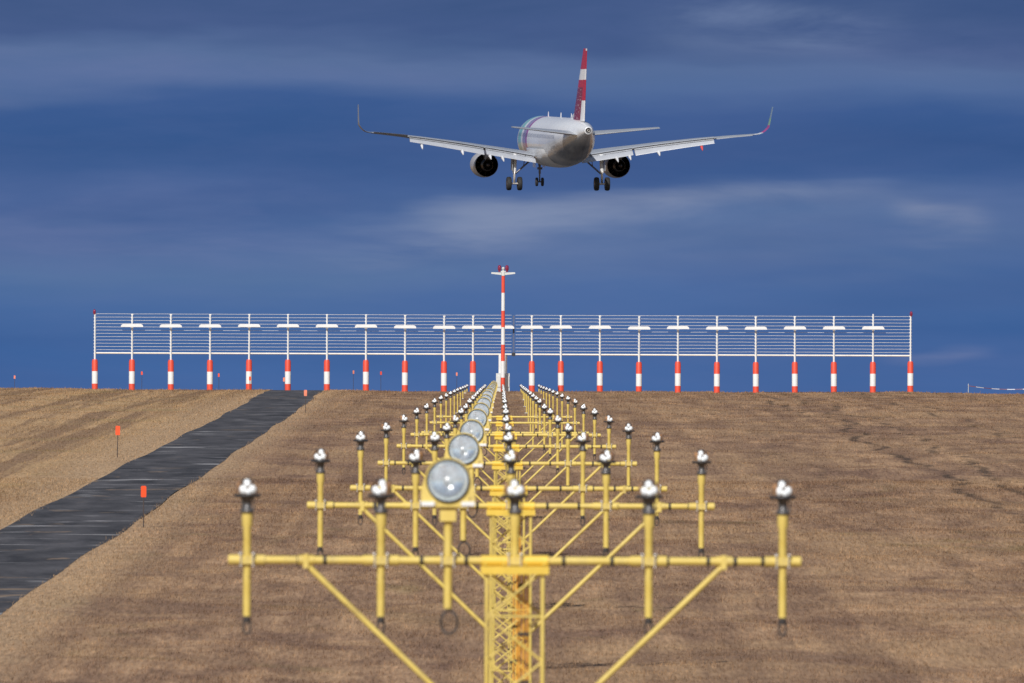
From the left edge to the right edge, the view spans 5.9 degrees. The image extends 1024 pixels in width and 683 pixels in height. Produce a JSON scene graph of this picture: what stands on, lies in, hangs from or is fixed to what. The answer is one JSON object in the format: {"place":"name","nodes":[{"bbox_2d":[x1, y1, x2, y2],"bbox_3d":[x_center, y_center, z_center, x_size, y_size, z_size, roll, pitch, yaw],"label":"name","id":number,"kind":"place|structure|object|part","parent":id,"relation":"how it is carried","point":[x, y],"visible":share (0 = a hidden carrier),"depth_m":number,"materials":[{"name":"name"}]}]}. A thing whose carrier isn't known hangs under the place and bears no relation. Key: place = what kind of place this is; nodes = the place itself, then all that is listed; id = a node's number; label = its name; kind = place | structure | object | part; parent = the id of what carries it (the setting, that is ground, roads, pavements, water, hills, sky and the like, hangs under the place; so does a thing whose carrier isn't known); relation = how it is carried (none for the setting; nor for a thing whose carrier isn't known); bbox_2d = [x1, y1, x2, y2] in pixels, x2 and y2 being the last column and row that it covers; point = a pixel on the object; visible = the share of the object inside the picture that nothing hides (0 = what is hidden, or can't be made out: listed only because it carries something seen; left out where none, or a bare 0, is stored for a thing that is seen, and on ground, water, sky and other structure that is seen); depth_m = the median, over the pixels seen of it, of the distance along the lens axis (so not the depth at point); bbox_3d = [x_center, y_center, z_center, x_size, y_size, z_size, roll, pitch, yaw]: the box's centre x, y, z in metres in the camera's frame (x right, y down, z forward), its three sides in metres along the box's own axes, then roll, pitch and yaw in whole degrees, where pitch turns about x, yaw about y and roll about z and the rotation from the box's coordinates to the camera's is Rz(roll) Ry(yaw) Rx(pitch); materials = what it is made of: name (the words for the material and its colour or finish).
{"place":"outdoors","nodes":[
{"label":"outdoors","id":0,"kind":"place"},
{"bbox_2d":[0,390,323,614],"bbox_3d":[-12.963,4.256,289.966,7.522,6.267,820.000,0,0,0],"label":"service road","id":1,"kind":"structure","parent":0,"point":[38,546],"depth_m":277.04,"materials":[{"name":"grey asphalt"}]},
{"bbox_2d":[492,326,513,328],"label":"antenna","id":2,"kind":"object","parent":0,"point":[499,327],"visible":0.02,"depth_m":571.75,"materials":[{"name":"white paint"}]},
{"bbox_2d":[0,387,1023,682],"bbox_3d":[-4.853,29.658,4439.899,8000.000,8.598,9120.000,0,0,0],"label":"ground","id":3,"kind":"structure","parent":0,"point":[738,464],"depth_m":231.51,"materials":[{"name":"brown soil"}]},
{"bbox_2d":[92,309,97,388],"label":"antenna mast","id":4,"kind":"object","parent":3,"relation":"on","point":[94,373],"visible":0.96,"depth_m":571.87,"materials":[{"name":"white metal"}]},
{"bbox_2d":[115,426,119,457],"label":"marker stake","id":5,"kind":"object","parent":3,"relation":"on","point":[117,432],"visible":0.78,"depth_m":328.95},
{"bbox_2d":[121,314,142,389],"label":"antenna mast","id":6,"kind":"object","parent":3,"relation":"on","point":[131,372],"visible":0.92,"depth_m":571.84,"materials":[{"name":"white metal"}]},
{"bbox_2d":[141,486,145,526],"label":"marker stake","id":7,"kind":"object","parent":3,"relation":"on","point":[143,491],"visible":0.78,"depth_m":249.95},
{"bbox_2d":[160,314,181,389],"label":"antenna mast","id":8,"kind":"object","parent":3,"relation":"on","point":[170,372],"visible":0.95,"depth_m":571.84,"materials":[{"name":"white metal"}]},
{"bbox_2d":[199,314,220,389],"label":"antenna mast","id":9,"kind":"object","parent":3,"relation":"on","point":[209,372],"visible":0.94,"depth_m":571.84,"materials":[{"name":"white metal"}]},
{"bbox_2d":[238,314,259,389],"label":"antenna mast","id":10,"kind":"object","parent":3,"relation":"on","point":[248,371],"visible":0.92,"depth_m":571.84,"materials":[{"name":"white metal"}]},
{"bbox_2d":[277,314,298,389],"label":"antenna mast","id":11,"kind":"object","parent":3,"relation":"on","point":[287,372],"visible":0.94,"depth_m":571.85,"materials":[{"name":"white metal"}]},
{"bbox_2d":[304,390,306,412],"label":"marker stake","id":12,"kind":"object","parent":3,"relation":"on","point":[305,393],"visible":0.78,"depth_m":431.96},
{"bbox_2d":[316,314,337,389],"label":"antenna mast","id":13,"kind":"object","parent":3,"relation":"on","point":[326,372],"visible":0.88,"depth_m":571.85,"materials":[{"name":"white metal"}]},
{"bbox_2d":[96,314,514,355],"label":"wire screen","id":14,"kind":"object","parent":13,"relation":"attached to","point":[513,353],"visible":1,"depth_m":572.09,"materials":[{"name":"grey metal"}]},
{"bbox_2d":[355,314,376,390],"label":"antenna mast","id":15,"kind":"object","parent":3,"relation":"on","point":[365,371],"visible":0.88,"depth_m":571.85,"materials":[{"name":"white metal"}]},
{"bbox_2d":[394,315,415,391],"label":"antenna mast","id":16,"kind":"object","parent":3,"relation":"on","point":[404,374],"visible":0.94,"depth_m":571.85,"materials":[{"name":"white metal"}]},
{"bbox_2d":[433,316,454,391],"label":"antenna mast","id":17,"kind":"object","parent":3,"relation":"on","point":[443,373],"visible":0.9,"depth_m":571.85,"materials":[{"name":"white metal"}]},
{"bbox_2d":[444,393,448,449],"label":"approach light post","id":18,"kind":"object","parent":3,"relation":"on","point":[446,395],"visible":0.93,"depth_m":344.96,"materials":[{"name":"yellow metal"}]},
{"bbox_2d":[449,391,452,420],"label":"approach light post","id":19,"kind":"object","parent":3,"relation":"on","point":[450,394],"visible":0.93,"depth_m":374.96,"materials":[{"name":"yellow metal"}]},
{"bbox_2d":[452,389,456,420],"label":"approach light post","id":20,"kind":"object","parent":3,"relation":"on","point":[454,392],"visible":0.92,"depth_m":404.96,"materials":[{"name":"yellow metal"}]},
{"bbox_2d":[455,388,458,412],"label":"approach light post","id":21,"kind":"object","parent":3,"relation":"on","point":[457,391],"visible":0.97,"depth_m":434.96,"materials":[{"name":"yellow metal"}]},
{"bbox_2d":[462,316,483,391],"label":"antenna mast","id":22,"kind":"object","parent":3,"relation":"on","point":[473,374],"visible":0.91,"depth_m":571.86,"materials":[{"name":"white metal"}]},
{"bbox_2d":[491,265,514,390],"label":"lamp mast","id":23,"kind":"object","parent":3,"relation":"on","point":[502,273],"visible":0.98,"depth_m":562.93,"materials":[{"name":"metal"}]},
{"bbox_2d":[496,355,509,391],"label":"equipment cabinet","id":24,"kind":"object","parent":3,"relation":"on","point":[507,380],"visible":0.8,"depth_m":563.59,"materials":[{"name":"white metal"}]},
{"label":"door","id":25,"kind":"part","parent":24,"relation":"part of","materials":[{"name":"white metal"}]},
{"bbox_2d":[436,388,571,456],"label":"approach light bar","id":26,"kind":"object","parent":3,"relation":"on","point":[535,416],"visible":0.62,"depth_m":314.96,"materials":[{"name":"yellow paint"}]},
{"bbox_2d":[421,394,587,521],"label":"approach light bar","id":27,"kind":"object","parent":3,"relation":"on","point":[466,407],"visible":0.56,"depth_m":254.96,"materials":[{"name":"yellow paint"}]},
{"bbox_2d":[430,390,579,482],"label":"approach light bar","id":28,"kind":"object","parent":3,"relation":"on","point":[500,423],"visible":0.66,"depth_m":284.96,"materials":[{"name":"yellow paint"}]},
{"bbox_2d":[411,397,600,554],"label":"approach light bar","id":29,"kind":"object","parent":3,"relation":"on","point":[594,435],"visible":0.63,"depth_m":224.96,"materials":[{"name":"yellow paint"}]},
{"bbox_2d":[397,402,615,611],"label":"approach light bar","id":30,"kind":"object","parent":3,"relation":"on","point":[495,447],"visible":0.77,"depth_m":194.96,"materials":[{"name":"yellow paint"}]},
{"bbox_2d":[378,408,636,671],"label":"approach light bar","id":31,"kind":"object","parent":3,"relation":"on","point":[479,415],"visible":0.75,"depth_m":164.96,"materials":[{"name":"yellow paint"}]},
{"bbox_2d":[350,419,666,682],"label":"approach light bar","id":32,"kind":"object","parent":3,"relation":"on","point":[475,428],"visible":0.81,"depth_m":134.96,"materials":[{"name":"yellow paint"}]},
{"bbox_2d":[307,433,714,682],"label":"approach light bar","id":33,"kind":"object","parent":3,"relation":"on","point":[465,448],"visible":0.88,"depth_m":104.96,"materials":[{"name":"yellow paint"}]},
{"bbox_2d":[228,457,800,682],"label":"approach light bar","id":34,"kind":"object","parent":3,"relation":"on","point":[447,488],"visible":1,"depth_m":74.66,"materials":[{"name":"yellow paint"}]},
{"bbox_2d":[523,387,525,406],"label":"approach light post","id":35,"kind":"object","parent":3,"relation":"on","point":[524,397],"visible":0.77,"depth_m":464.97,"materials":[{"name":"yellow metal"}]},
{"bbox_2d":[525,388,527,412],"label":"approach light post","id":36,"kind":"object","parent":3,"relation":"on","point":[526,389],"visible":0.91,"depth_m":434.96,"materials":[{"name":"yellow metal"}]},
{"bbox_2d":[526,390,529,421],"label":"approach light post","id":37,"kind":"object","parent":3,"relation":"on","point":[527,392],"visible":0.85,"depth_m":404.96,"materials":[{"name":"yellow metal"}]},
{"bbox_2d":[528,392,532,431],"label":"approach light post","id":38,"kind":"object","parent":3,"relation":"on","point":[530,393],"visible":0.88,"depth_m":374.96,"materials":[{"name":"yellow metal"}]},
{"bbox_2d":[521,316,542,391],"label":"antenna mast","id":39,"kind":"object","parent":3,"relation":"on","point":[531,373],"visible":0.91,"depth_m":571.86,"materials":[{"name":"white metal"}]},
{"bbox_2d":[531,393,535,444],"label":"approach light post","id":40,"kind":"object","parent":3,"relation":"on","point":[532,415],"visible":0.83,"depth_m":344.97,"materials":[{"name":"yellow metal"}]},
{"bbox_2d":[548,388,550,408],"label":"approach light post","id":41,"kind":"object","parent":3,"relation":"on","point":[549,391],"visible":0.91,"depth_m":434.96,"materials":[{"name":"yellow metal"}]},
{"bbox_2d":[551,390,554,420],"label":"approach light post","id":42,"kind":"object","parent":3,"relation":"on","point":[553,401],"visible":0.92,"depth_m":404.97,"materials":[{"name":"yellow metal"}]},
{"bbox_2d":[555,391,559,420],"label":"approach light post","id":43,"kind":"object","parent":3,"relation":"on","point":[557,394],"visible":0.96,"depth_m":374.97,"materials":[{"name":"yellow metal"}]},
{"bbox_2d":[550,315,571,390],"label":"antenna mast","id":44,"kind":"object","parent":3,"relation":"on","point":[560,373],"visible":0.92,"depth_m":571.86,"materials":[{"name":"white metal"}]},
{"bbox_2d":[559,394,564,444],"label":"approach light post","id":45,"kind":"object","parent":3,"relation":"on","point":[561,399],"visible":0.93,"depth_m":344.97,"materials":[{"name":"yellow metal"}]},
{"bbox_2d":[589,316,610,391],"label":"antenna mast","id":46,"kind":"object","parent":3,"relation":"on","point":[600,374],"visible":0.93,"depth_m":571.87,"materials":[{"name":"white metal"}]},
{"bbox_2d":[628,316,649,391],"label":"antenna mast","id":47,"kind":"object","parent":3,"relation":"on","point":[639,373],"visible":0.96,"depth_m":571.87,"materials":[{"name":"white metal"}]},
{"bbox_2d":[667,316,688,392],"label":"antenna mast","id":48,"kind":"object","parent":3,"relation":"on","point":[677,374],"visible":0.91,"depth_m":571.87,"materials":[{"name":"white metal"}]},
{"bbox_2d":[706,316,727,392],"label":"antenna mast","id":49,"kind":"object","parent":3,"relation":"on","point":[716,375],"visible":0.92,"depth_m":571.87,"materials":[{"name":"white metal"}]},
{"bbox_2d":[745,317,766,392],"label":"antenna mast","id":50,"kind":"object","parent":3,"relation":"on","point":[755,374],"visible":0.91,"depth_m":571.87,"materials":[{"name":"white metal"}]},
{"bbox_2d":[784,316,805,392],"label":"antenna mast","id":51,"kind":"object","parent":3,"relation":"on","point":[795,373],"visible":0.9,"depth_m":571.88,"materials":[{"name":"white metal"}]},
{"bbox_2d":[823,316,844,391],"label":"antenna mast","id":52,"kind":"object","parent":3,"relation":"on","point":[833,373],"visible":0.95,"depth_m":571.88,"materials":[{"name":"white metal"}]},
{"bbox_2d":[862,314,883,392],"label":"antenna mast","id":53,"kind":"object","parent":3,"relation":"on","point":[872,374],"visible":0.94,"depth_m":571.88,"materials":[{"name":"white metal"}]},
{"bbox_2d":[515,315,909,356],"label":"wire screen","id":54,"kind":"object","parent":53,"relation":"attached to","point":[715,335],"visible":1,"depth_m":572.11,"materials":[{"name":"grey metal"}]},
{"bbox_2d":[907,311,912,391],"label":"antenna mast","id":55,"kind":"object","parent":3,"relation":"on","point":[910,376],"visible":0.93,"depth_m":571.90,"materials":[{"name":"metal"}]},
{"bbox_2d":[968,384,1022,391],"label":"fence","id":56,"kind":"object","parent":3,"relation":"on","point":[994,388],"visible":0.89,"depth_m":600.02,"materials":[{"name":"white metal"}]},
{"bbox_2d":[0,0,1023,393],"label":"sky","id":57,"kind":"structure","parent":0,"point":[159,159],"materials":[{"name":"blue"}]},
{"bbox_2d":[358,48,772,190],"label":"airliner","id":58,"kind":"object","parent":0,"point":[556,142],"visible":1,"depth_m":858.88,"materials":[{"name":"white paint"}]}
]}

